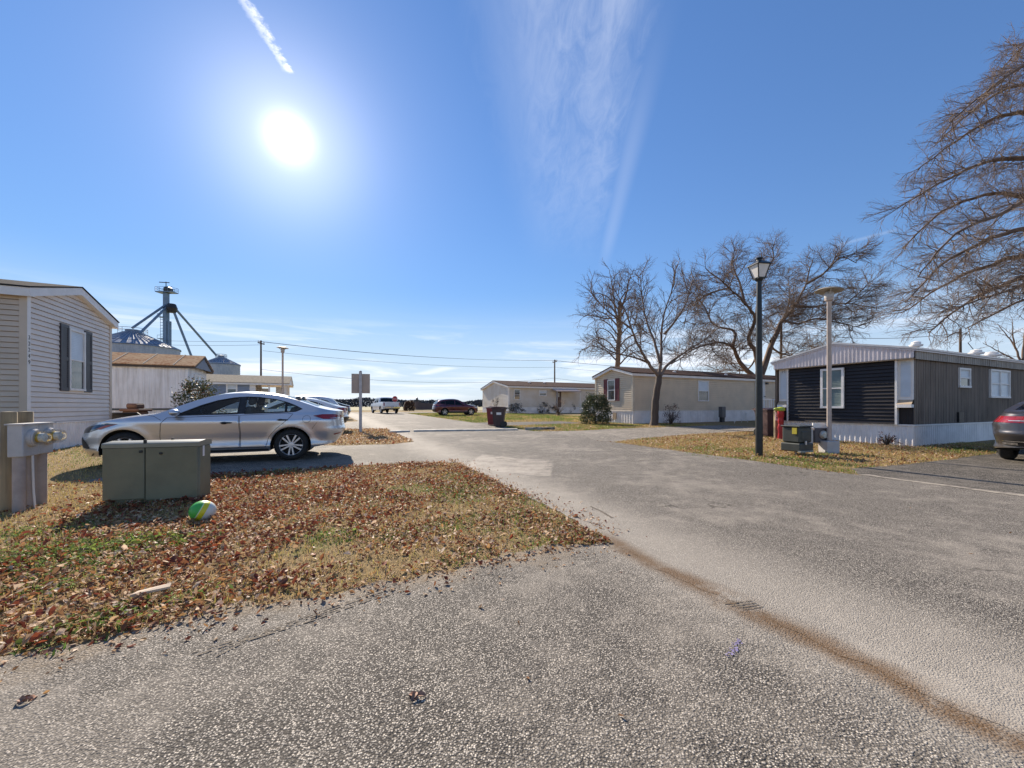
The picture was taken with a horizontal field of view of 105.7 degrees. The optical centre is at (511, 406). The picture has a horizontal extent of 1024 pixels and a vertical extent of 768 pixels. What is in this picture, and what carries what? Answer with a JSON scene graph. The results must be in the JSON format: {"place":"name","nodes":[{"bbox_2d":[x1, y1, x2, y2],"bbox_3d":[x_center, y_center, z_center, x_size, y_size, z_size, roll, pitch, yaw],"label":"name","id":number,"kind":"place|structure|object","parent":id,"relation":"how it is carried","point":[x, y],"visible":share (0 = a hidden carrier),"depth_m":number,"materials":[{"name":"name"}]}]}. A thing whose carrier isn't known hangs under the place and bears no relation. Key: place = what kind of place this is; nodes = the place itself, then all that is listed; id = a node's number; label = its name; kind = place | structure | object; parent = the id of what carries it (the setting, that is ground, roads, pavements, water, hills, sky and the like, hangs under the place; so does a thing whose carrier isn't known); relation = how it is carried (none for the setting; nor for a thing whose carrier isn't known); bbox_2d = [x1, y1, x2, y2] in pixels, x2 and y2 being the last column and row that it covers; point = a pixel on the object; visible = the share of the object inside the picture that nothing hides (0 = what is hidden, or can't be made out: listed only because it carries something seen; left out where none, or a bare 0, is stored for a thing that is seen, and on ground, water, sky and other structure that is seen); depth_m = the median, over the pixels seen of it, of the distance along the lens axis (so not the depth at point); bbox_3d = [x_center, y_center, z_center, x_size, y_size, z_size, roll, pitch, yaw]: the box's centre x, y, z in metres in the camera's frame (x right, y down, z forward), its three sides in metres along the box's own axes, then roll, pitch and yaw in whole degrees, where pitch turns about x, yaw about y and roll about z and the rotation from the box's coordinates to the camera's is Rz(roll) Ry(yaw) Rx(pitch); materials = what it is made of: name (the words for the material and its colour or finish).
{"place":"outdoors","nodes":[
{"label":"outdoors","id":0,"kind":"place"},
{"bbox_2d":[84,441,452,482],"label":"driveway","id":1,"kind":"structure","parent":0,"point":[328,455],"depth_m":8.52,"materials":[{"name":"concrete"}]},
{"bbox_2d":[82,392,345,459],"bbox_3d":[-6.100,0.401,8.412,4.565,1.444,2.111,0,0,-20],"label":"parked car","id":2,"kind":"object","parent":1,"relation":"on","point":[301,427],"visible":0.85,"depth_m":7.80,"materials":[{"name":"silver metal"}]},
{"bbox_2d":[344,421,383,428],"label":"driveway","id":3,"kind":"structure","parent":0,"point":[353,425],"depth_m":20.79,"materials":[{"name":"concrete"}]},
{"bbox_2d":[119,403,152,414],"bbox_3d":[-14.289,0.486,14.733,0.750,1.200,0.600,0,0,0],"label":"stack of lumber","id":4,"kind":"object","parent":3,"relation":"on","point":[135,407],"visible":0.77,"depth_m":14.58,"materials":[{"name":"brown wood"}]},
{"bbox_2d":[230,397,348,422],"bbox_3d":[-9.264,0.339,16.135,4.597,1.444,2.111,0,0,-20],"label":"parked car","id":5,"kind":"object","parent":3,"relation":"on","point":[273,406],"visible":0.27,"depth_m":15.98,"materials":[{"name":"white paint"}]},
{"bbox_2d":[279,395,339,408],"bbox_3d":[-11.896,0.196,21.500,4.519,1.645,2.171,0,0,-23],"label":"parked car","id":6,"kind":"object","parent":3,"relation":"on","point":[323,398],"visible":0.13,"depth_m":21.26,"materials":[{"name":"silver metal"}]},
{"bbox_2d":[350,412,435,412],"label":"road","id":7,"kind":"structure","parent":0,"point":[394,412],"depth_m":51.47,"materials":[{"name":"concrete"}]},
{"bbox_2d":[350,406,482,409],"bbox_3d":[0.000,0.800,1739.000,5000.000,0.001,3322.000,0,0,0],"label":"field","id":8,"kind":"structure","parent":0,"point":[369,408],"depth_m":147.68,"materials":[{"name":"plant"}]},
{"bbox_2d":[112,326,181,354],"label":"grain bin","id":9,"kind":"object","parent":8,"relation":"on","point":[140,343],"visible":0.17,"depth_m":95.98,"materials":[{"name":"silver metal"}]},
{"bbox_2d":[131,282,216,355],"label":"grain elevator","id":10,"kind":"object","parent":8,"relation":"on","point":[167,307],"visible":0.74,"depth_m":107.59,"materials":[{"name":"grey metal"}]},
{"bbox_2d":[208,354,240,374],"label":"grain bin","id":11,"kind":"object","parent":8,"relation":"on","point":[221,364],"visible":0.21,"depth_m":119.40,"materials":[{"name":"silver metal"}]},
{"bbox_2d":[263,397,482,406],"bbox_3d":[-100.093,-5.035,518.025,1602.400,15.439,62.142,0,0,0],"label":"wood","id":12,"kind":"object","parent":8,"relation":"on","point":[355,402],"visible":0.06,"depth_m":507.36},
{"bbox_2d":[0,410,1020,656],"bbox_3d":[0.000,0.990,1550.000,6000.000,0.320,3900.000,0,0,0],"label":"ground","id":13,"kind":"structure","parent":0,"point":[299,559],"depth_m":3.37,"materials":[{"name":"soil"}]},
{"bbox_2d":[0,411,62,512],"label":"meter stand","id":14,"kind":"object","parent":13,"relation":"on","point":[26,443],"visible":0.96,"depth_m":4.26,"materials":[{"name":"grey metal"}]},
{"bbox_2d":[0,279,119,448],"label":"mobile home","id":15,"kind":"object","parent":13,"relation":"on","point":[56,353],"visible":0.9,"depth_m":10.10,"materials":[{"name":"grey plastic"}]},
{"bbox_2d":[70,328,85,390],"bbox_3d":[-12.183,-1.284,10.861,0.059,1.700,0.760,0,0,-25],"label":"window","id":16,"kind":"structure","parent":15,"relation":"in","point":[77,338],"depth_m":10.89,"materials":[{"name":"white glass"}]},
{"bbox_2d":[112,412,140,418],"bbox_3d":[-12.853,0.660,12.814,0.918,0.927,0.209,0,0,-20],"label":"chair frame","id":17,"kind":"object","parent":13,"relation":"on","point":[119,415],"visible":0.2,"depth_m":12.82,"materials":[{"name":"plastic"}]},
{"bbox_2d":[101,438,211,504],"bbox_3d":[-4.333,0.787,4.767,0.951,0.785,0.358,0,0,-16],"label":"utility cabinet","id":18,"kind":"object","parent":13,"relation":"on","point":[148,470],"visible":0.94,"depth_m":4.62,"materials":[{"name":"metal"}]},
{"bbox_2d":[112,352,213,413],"bbox_3d":[-22.922,-0.824,18.317,13.560,3.930,3.630,0,0,-26],"label":"mobile home","id":19,"kind":"object","parent":13,"relation":"on","point":[148,380],"visible":0.27,"depth_m":19.09,"materials":[{"name":"white metal"}]},
{"bbox_2d":[194,374,201,400],"bbox_3d":[-17.081,-1.009,21.103,0.059,1.400,1.300,0,0,-25],"label":"window","id":20,"kind":"structure","parent":19,"relation":"in","point":[198,377],"depth_m":21.00,"materials":[{"name":"white glass"}]},
{"bbox_2d":[170,376,226,412],"bbox_3d":[-14.354,-0.125,17.584,2.524,2.541,2.124,0,0,0],"label":"shrub","id":21,"kind":"object","parent":13,"relation":"on","point":[203,388],"visible":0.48,"depth_m":17.46,"materials":[{"name":"green plant"}]},
{"bbox_2d":[206,374,293,412],"bbox_3d":[-28.730,-0.926,33.861,16.540,3.920,4.650,0,0,-25],"label":"mobile home","id":22,"kind":"object","parent":13,"relation":"on","point":[239,383],"visible":0.13,"depth_m":34.35,"materials":[{"name":"white"}]},
{"bbox_2d":[226,384,237,392],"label":"window","id":23,"kind":"structure","parent":22,"relation":"in","point":[230,388],"depth_m":33.69,"materials":[{"name":"white glass"}]},
{"bbox_2d":[261,388,267,401],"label":"window","id":24,"kind":"structure","parent":22,"relation":"in","point":[262,389],"depth_m":36.37,"materials":[{"name":"white glass"}]},
{"bbox_2d":[276,387,281,400],"bbox_3d":[-21.977,-0.811,36.935,0.900,2.050,0.055,0,0,-25],"label":"door","id":25,"kind":"structure","parent":22,"relation":"in","point":[278,389],"depth_m":36.81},
{"bbox_2d":[258,340,264,375],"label":"utility pole","id":26,"kind":"object","parent":13,"relation":"on","point":[260,342],"visible":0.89,"depth_m":61.88,"materials":[{"name":"brown wood"}]},
{"bbox_2d":[125,343,232,345],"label":"overhead wire","id":27,"kind":"object","parent":26,"relation":"attached to","point":[194,345],"visible":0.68,"depth_m":62.49,"materials":[{"name":"black metal"}]},
{"bbox_2d":[266,342,477,359],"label":"overhead wire","id":28,"kind":"object","parent":26,"relation":"attached to","point":[352,351],"visible":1,"depth_m":67.34,"materials":[{"name":"black metal"}]},
{"bbox_2d":[262,369,551,382],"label":"overhead wire","id":29,"kind":"object","parent":26,"relation":"attached to","point":[405,381],"visible":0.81,"depth_m":73.45,"materials":[{"name":"black metal"}]},
{"bbox_2d":[277,347,288,406],"bbox_3d":[-12.131,-1.010,20.500,0.565,4.288,0.566,0,0,0],"label":"street lamp","id":30,"kind":"object","parent":13,"relation":"on","point":[282,349],"visible":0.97,"depth_m":20.46,"materials":[{"name":"grey metal"}]},
{"bbox_2d":[337,402,350,413],"bbox_3d":[-14.188,0.242,28.213,4.565,1.444,2.111,0,0,-23],"label":"parked car","id":31,"kind":"object","parent":13,"relation":"on","point":[348,406],"visible":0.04,"depth_m":28.35,"materials":[{"name":"white paint"}]},
{"bbox_2d":[351,371,369,431],"bbox_3d":[-6.326,-0.113,16.190,0.727,2.763,0.146,0,0,-14],"label":"road sign","id":32,"kind":"object","parent":13,"relation":"on","point":[360,383],"visible":0.91,"depth_m":16.18,"materials":[{"name":"grey metal"}]},
{"bbox_2d":[403,400,415,410],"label":"shrub","id":33,"kind":"object","parent":13,"relation":"on","point":[409,405],"visible":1,"depth_m":71.62,"materials":[{"name":"brown plant"}]},
{"bbox_2d":[0,451,835,644],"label":"weeds","id":34,"kind":"object","parent":13,"relation":"on","point":[87,546],"visible":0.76,"depth_m":2.97,"materials":[{"name":"green plant"}]},
{"bbox_2d":[415,398,432,409],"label":"board fence","id":35,"kind":"object","parent":13,"relation":"on","point":[422,406],"visible":0.53,"depth_m":88.98,"materials":[{"name":"brown wood"}]},
{"bbox_2d":[432,399,477,414],"bbox_3d":[-5.625,0.068,38.496,4.519,1.645,2.171,0,0,-22],"label":"parked car","id":36,"kind":"object","parent":13,"relation":"on","point":[443,407],"visible":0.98,"depth_m":37.62,"materials":[{"name":"red paint"}]},
{"bbox_2d":[491,407,507,426],"bbox_3d":[-0.603,0.524,19.567,0.847,1.035,0.650,0,0,6],"label":"rubbish cart","id":37,"kind":"object","parent":13,"relation":"on","point":[498,413],"visible":0.95,"depth_m":19.31,"materials":[{"name":"red plastic"}]},
{"bbox_2d":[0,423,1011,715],"bbox_3d":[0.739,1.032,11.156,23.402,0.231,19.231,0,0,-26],"label":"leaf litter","id":38,"kind":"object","parent":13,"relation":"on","point":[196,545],"visible":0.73,"depth_m":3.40,"materials":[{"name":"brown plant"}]},
{"bbox_2d":[130,583,171,596],"bbox_3d":[-2.142,1.089,2.304,0.177,0.032,0.044,0,0,-29],"label":"wood offcut","id":39,"kind":"object","parent":38,"relation":"on","point":[158,588],"visible":0.93,"depth_m":2.30,"materials":[{"name":"beige wood"}]},
{"bbox_2d":[188,500,216,520],"bbox_3d":[-3.127,1.057,3.917,0.229,0.207,0.216,0,0,0],"label":"ball","id":40,"kind":"object","parent":38,"relation":"on","point":[200,510],"visible":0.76,"depth_m":3.85,"materials":[{"name":"multicoloured plastic"}]},
{"bbox_2d":[506,403,525,413],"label":"shrub","id":41,"kind":"object","parent":13,"relation":"on","point":[515,406],"visible":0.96,"depth_m":44.48,"materials":[{"name":"grey plant"}]},
{"bbox_2d":[480,380,595,413],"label":"mobile home","id":42,"kind":"object","parent":13,"relation":"on","point":[531,397],"visible":0.44,"depth_m":47.58,"materials":[{"name":"beige plastic"}]},
{"bbox_2d":[514,389,519,399],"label":"window","id":43,"kind":"structure","parent":42,"relation":"in","point":[516,391],"depth_m":45.43,"materials":[{"name":"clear glass"}]},
{"bbox_2d":[539,390,546,395],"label":"window","id":44,"kind":"structure","parent":42,"relation":"in","point":[541,392],"depth_m":46.94,"materials":[{"name":"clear glass"}]},
{"bbox_2d":[556,392,560,406],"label":"door","id":45,"kind":"structure","parent":42,"relation":"in","point":[558,394],"depth_m":47.90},
{"bbox_2d":[525,427,554,429],"bbox_3d":[1.249,1.004,17.338,1.391,0.161,0.232,0,0,-8],"label":"wheel stop","id":46,"kind":"object","parent":13,"relation":"on","point":[537,428],"visible":0.79,"depth_m":17.26,"materials":[{"name":"grey concrete"}]},
{"bbox_2d":[537,402,548,412],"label":"shrub","id":47,"kind":"object","parent":13,"relation":"on","point":[542,407],"visible":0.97,"depth_m":46.63,"materials":[{"name":"grey plant"}]},
{"bbox_2d":[553,400,564,415],"bbox_3d":[4.507,0.067,37.485,1.368,1.810,1.185,0,0,0],"label":"shrub","id":48,"kind":"object","parent":13,"relation":"on","point":[556,408],"visible":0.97,"depth_m":37.43,"materials":[{"name":"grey plant"}]},
{"bbox_2d":[578,391,613,424],"bbox_3d":[4.796,0.104,22.209,1.968,1.960,1.819,0,0,36],"label":"shrub","id":49,"kind":"object","parent":13,"relation":"on","point":[602,402],"visible":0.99,"depth_m":21.89,"materials":[{"name":"green plant"}]},
{"bbox_2d":[568,259,669,367],"bbox_3d":[9.636,-6.242,33.810,10.144,14.405,7.261,0,0,0],"label":"bare tree","id":50,"kind":"object","parent":13,"relation":"on","point":[618,363],"visible":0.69,"depth_m":33.85,"materials":[{"name":"brown plant"}]},
{"bbox_2d":[575,249,727,425],"bbox_3d":[8.003,-3.876,20.703,9.603,10.117,5.569,0,0,0],"label":"bare tree","id":51,"kind":"object","parent":13,"relation":"on","point":[655,401],"visible":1,"depth_m":20.33,"materials":[{"name":"brown plant"}]},
{"bbox_2d":[662,403,681,423],"bbox_3d":[9.013,0.443,21.887,1.252,1.277,0.842,0,0,0],"label":"shrub","id":52,"kind":"object","parent":13,"relation":"on","point":[669,419],"visible":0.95,"depth_m":21.83,"materials":[{"name":"grey plant"}]},
{"bbox_2d":[592,366,774,423],"bbox_3d":[14.774,-0.656,27.875,19.360,3.592,3.757,0,0,-25],"label":"mobile home","id":53,"kind":"object","parent":13,"relation":"on","point":[697,396],"visible":0.52,"depth_m":24.24,"materials":[{"name":"beige plastic"}]},
{"bbox_2d":[607,379,614,400],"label":"window","id":54,"kind":"structure","parent":53,"relation":"in","point":[610,383],"depth_m":23.88,"materials":[{"name":"white glass"}]},
{"bbox_2d":[698,380,708,400],"bbox_3d":[12.208,-0.982,24.715,0.986,1.323,0.059,0,0,-26],"label":"window","id":55,"kind":"structure","parent":53,"relation":"in","point":[703,386],"depth_m":24.73,"materials":[{"name":"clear glass"}]},
{"bbox_2d":[755,381,765,407],"bbox_3d":[17.423,-0.797,27.188,1.116,2.127,0.100,0,0,-25],"label":"door","id":56,"kind":"structure","parent":53,"relation":"in","point":[764,396],"depth_m":27.33,"materials":[{"name":"metal"}]},
{"bbox_2d":[719,407,725,421],"bbox_3d":[13.430,0.560,24.769,0.340,1.080,0.280,0,0,-25],"label":"power pedestal","id":57,"kind":"object","parent":13,"relation":"on","point":[722,413],"visible":0.92,"depth_m":24.68,"materials":[{"name":"metal"}]},
{"bbox_2d":[747,257,771,455],"bbox_3d":[5.598,-1.075,8.780,0.352,4.605,0.352,0,0,-8],"label":"street lamp","id":58,"kind":"object","parent":13,"relation":"on","point":[758,269],"visible":0.97,"depth_m":8.73,"materials":[{"name":"black metal"}]},
{"bbox_2d":[752,408,776,435],"bbox_3d":[9.213,0.569,13.976,0.650,1.035,0.847,0,0,-4],"label":"rubbish cart","id":59,"kind":"object","parent":13,"relation":"on","point":[768,421],"visible":0.59,"depth_m":13.65,"materials":[{"name":"red plastic"}]},
{"bbox_2d":[763,399,774,407],"bbox_3d":[15.224,0.312,22.415,1.260,1.510,1.410,0,0,-25],"label":"railing","id":60,"kind":"object","parent":13,"relation":"on","point":[769,402],"visible":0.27,"depth_m":22.36,"materials":[{"name":"wood"}]},
{"bbox_2d":[774,411,777,438],"bbox_3d":[8.914,0.668,13.087,0.120,1.050,0.115,0,0,0],"label":"number post","id":61,"kind":"object","parent":13,"relation":"on","point":[775,425],"visible":0.63,"depth_m":13.04,"materials":[{"name":"grey wood"}]},
{"bbox_2d":[652,228,901,374],"bbox_3d":[22.604,-7.815,33.692,25.028,17.672,13.308,0,0,0],"label":"bare tree","id":62,"kind":"object","parent":13,"relation":"on","point":[790,311],"visible":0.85,"depth_m":32.61,"materials":[{"name":"brown plant"}]},
{"bbox_2d":[774,407,784,439],"bbox_3d":[8.865,0.578,12.855,0.341,1.131,0.250,0,0,24],"label":"cart","id":63,"kind":"object","parent":13,"relation":"on","point":[780,413],"visible":0.91,"depth_m":12.77,"materials":[{"name":"red plastic"}]},
{"bbox_2d":[780,329,782,357],"bbox_3d":[26.391,-3.707,38.000,0.280,9.802,0.266,0,0,0],"label":"utility pole","id":64,"kind":"object","parent":13,"relation":"on","point":[781,344],"visible":0.14,"depth_m":37.93,"materials":[{"name":"brown wood"}]},
{"bbox_2d":[781,425,812,454],"bbox_3d":[6.581,0.811,8.941,0.530,0.750,0.470,0,0,-22],"label":"telecom pedestal","id":65,"kind":"object","parent":13,"relation":"on","point":[796,438],"visible":0.89,"depth_m":8.81,"materials":[{"name":"green metal"}]},
{"bbox_2d":[809,423,826,451],"bbox_3d":[7.421,0.788,9.383,0.570,0.770,0.200,0,0,0],"label":"meter post","id":66,"kind":"object","parent":13,"relation":"on","point":[818,435],"visible":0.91,"depth_m":9.35,"materials":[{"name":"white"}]},
{"bbox_2d":[814,286,844,453],"bbox_3d":[7.594,-0.803,9.280,0.565,4.053,0.566,0,0,0],"label":"street lamp","id":67,"kind":"object","parent":13,"relation":"on","point":[829,445],"visible":0.94,"depth_m":9.24,"materials":[{"name":"grey metal"}]},
{"bbox_2d":[875,431,900,444],"bbox_3d":[10.559,0.934,10.897,0.497,0.477,0.384,0,0,12],"label":"shrub","id":68,"kind":"object","parent":13,"relation":"on","point":[888,441],"visible":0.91,"depth_m":10.88,"materials":[{"name":"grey plant"}]},
{"bbox_2d":[770,341,1023,446],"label":"mobile home","id":69,"kind":"object","parent":13,"relation":"on","point":[915,393],"visible":0.88,"depth_m":11.77,"materials":[{"name":"grey metal"}]},
{"bbox_2d":[779,370,786,400],"bbox_3d":[9.642,-0.747,13.755,0.060,1.120,0.310,0,0,-24],"label":"corner window","id":70,"kind":"structure","parent":69,"relation":"in","point":[782,376],"depth_m":13.74,"materials":[{"name":"white glass"}]},
{"bbox_2d":[820,367,844,407],"bbox_3d":[10.159,-0.574,12.306,0.059,1.264,0.642,0,0,-24],"label":"window","id":71,"kind":"structure","parent":69,"relation":"in","point":[838,374],"depth_m":12.23,"materials":[{"name":"white glass"}]},
{"bbox_2d":[898,359,913,399],"bbox_3d":[10.959,-0.747,10.778,0.060,1.120,0.310,0,0,-24],"label":"corner window","id":72,"kind":"structure","parent":69,"relation":"in","point":[905,368],"depth_m":10.76,"materials":[{"name":"white glass"}]},
{"bbox_2d":[958,367,971,387],"bbox_3d":[13.831,-0.871,11.843,0.787,0.602,0.063,0,0,-24],"label":"window","id":73,"kind":"structure","parent":69,"relation":"in","point":[964,374],"depth_m":11.83,"materials":[{"name":"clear glass"}]},
{"bbox_2d":[989,369,1010,397],"bbox_3d":[16.286,-0.748,12.929,1.611,0.939,0.063,0,0,-24],"label":"window","id":74,"kind":"structure","parent":69,"relation":"in","point":[999,380],"depth_m":12.90,"materials":[{"name":"white glass"}]},
{"bbox_2d":[857,23,1023,350],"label":"bare tree","id":75,"kind":"object","parent":13,"relation":"on","point":[994,287],"visible":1,"depth_m":16.50,"materials":[{"name":"brown plant"}]},
{"bbox_2d":[948,329,972,351],"bbox_3d":[41.647,-3.009,36.000,2.442,8.439,0.247,0,0,0],"label":"utility pole","id":76,"kind":"object","parent":13,"relation":"on","point":[960,344],"visible":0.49,"depth_m":35.96,"materials":[{"name":"brown wood"}]},
{"bbox_2d":[784,331,958,338],"bbox_3d":[34.019,-6.926,37.002,15.394,0.966,0.040,0,0,7],"label":"overhead wire","id":77,"kind":"object","parent":76,"relation":"attached to","point":[875,338],"visible":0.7,"depth_m":36.88,"materials":[{"name":"black metal"}]},
{"bbox_2d":[979,312,1023,359],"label":"bare tree","id":78,"kind":"object","parent":13,"relation":"on","point":[1015,348],"visible":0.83,"depth_m":42.23,"materials":[{"name":"grey plant"}]},
{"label":"utility pole","id":79,"kind":"object","parent":13,"relation":"on","visible":0},
{"bbox_2d":[112,338,240,341],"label":"overhead wire","id":80,"kind":"object","parent":79,"relation":"attached to","point":[197,341],"visible":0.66,"depth_m":62.41,"materials":[{"name":"black metal"}]},
{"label":"utility pole","id":81,"kind":"object","parent":13,"relation":"on","visible":0},
{"bbox_2d":[269,351,541,367],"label":"overhead wire","id":82,"kind":"object","parent":81,"relation":"attached to","point":[424,364],"visible":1,"depth_m":73.95,"materials":[{"name":"black metal"}]},
{"bbox_2d":[262,341,552,360],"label":"overhead wire","id":83,"kind":"object","parent":81,"relation":"attached to","point":[438,357],"visible":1,"depth_m":75.18,"materials":[{"name":"black metal"}]},
{"bbox_2d":[0,542,1023,767],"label":"driveway","id":84,"kind":"structure","parent":0,"point":[590,647],"depth_m":1.57,"materials":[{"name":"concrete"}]},
{"bbox_2d":[17,695,35,703],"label":"dead leaves","id":85,"kind":"object","parent":84,"relation":"on","point":[23,698],"visible":1,"depth_m":1.50,"materials":[{"name":"brown plant"}]},
{"bbox_2d":[409,691,425,699],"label":"dead leaves","id":86,"kind":"object","parent":84,"relation":"on","point":[414,694],"visible":1,"depth_m":1.52,"materials":[{"name":"brown plant"}]},
{"bbox_2d":[191,506,762,655],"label":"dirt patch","id":87,"kind":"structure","parent":84,"relation":"on","point":[359,603],"depth_m":2.09,"materials":[{"name":"brown soil"}]},
{"bbox_2d":[725,638,741,655],"bbox_3d":[1.050,1.139,1.831,0.042,0.001,0.183,0,0,44],"label":"paint mark","id":88,"kind":"object","parent":84,"relation":"on","point":[737,642],"visible":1,"depth_m":1.82,"materials":[{"name":"white paint"}]},
{"bbox_2d":[0,0,1023,404],"label":"sky","id":89,"kind":"structure","parent":0,"point":[428,179],"materials":[{"name":"blue"}]},
{"bbox_2d":[479,421,580,425],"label":"driveway","id":90,"kind":"structure","parent":0,"point":[533,423],"depth_m":22.85,"materials":[{"name":"concrete"}]},
{"bbox_2d":[486,406,496,424],"bbox_3d":[-0.976,0.513,20.950,0.847,1.035,0.650,0,0,4],"label":"rubbish cart","id":91,"kind":"object","parent":90,"relation":"on","point":[489,416],"visible":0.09,"depth_m":20.71,"materials":[{"name":"red plastic"}]},
{"bbox_2d":[538,425,754,441],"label":"driveway","id":92,"kind":"structure","parent":0,"point":[612,435],"depth_m":16.37,"materials":[{"name":"grey concrete"}]},
{"bbox_2d":[348,413,1023,734],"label":"road","id":93,"kind":"structure","parent":0,"point":[880,574],"depth_m":3.30,"materials":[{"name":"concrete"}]},
{"bbox_2d":[371,397,399,412],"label":"pickup truck","id":94,"kind":"object","parent":93,"relation":"on","point":[382,404],"visible":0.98,"depth_m":45.22,"materials":[{"name":"white paint"}]},
{"bbox_2d":[388,430,409,432],"bbox_3d":[-4.644,1.030,15.980,0.811,0.110,0.430,0,0,-30],"label":"speed bump","id":95,"kind":"object","parent":93,"relation":"on","point":[396,431],"visible":0.9,"depth_m":15.82,"materials":[{"name":"concrete"}]},
{"bbox_2d":[414,428,517,431],"bbox_3d":[-1.963,1.028,16.813,4.488,0.107,0.455,0,0,-11],"label":"speed bump","id":96,"kind":"object","parent":93,"relation":"on","point":[435,430],"visible":0.91,"depth_m":16.63,"materials":[{"name":"concrete"}]},
{"bbox_2d":[850,449,1023,496],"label":"driveway","id":97,"kind":"structure","parent":0,"point":[995,472],"depth_m":6.67,"materials":[{"name":"concrete"}]},
{"bbox_2d":[857,474,1023,496],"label":"painted line","id":98,"kind":"object","parent":97,"relation":"on","point":[1016,494],"visible":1,"depth_m":5.51,"materials":[{"name":"paint"}]},
{"bbox_2d":[992,401,1023,458],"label":"parked car","id":99,"kind":"object","parent":97,"relation":"on","point":[1008,428],"visible":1,"depth_m":7.76,"materials":[{"name":"paint"}]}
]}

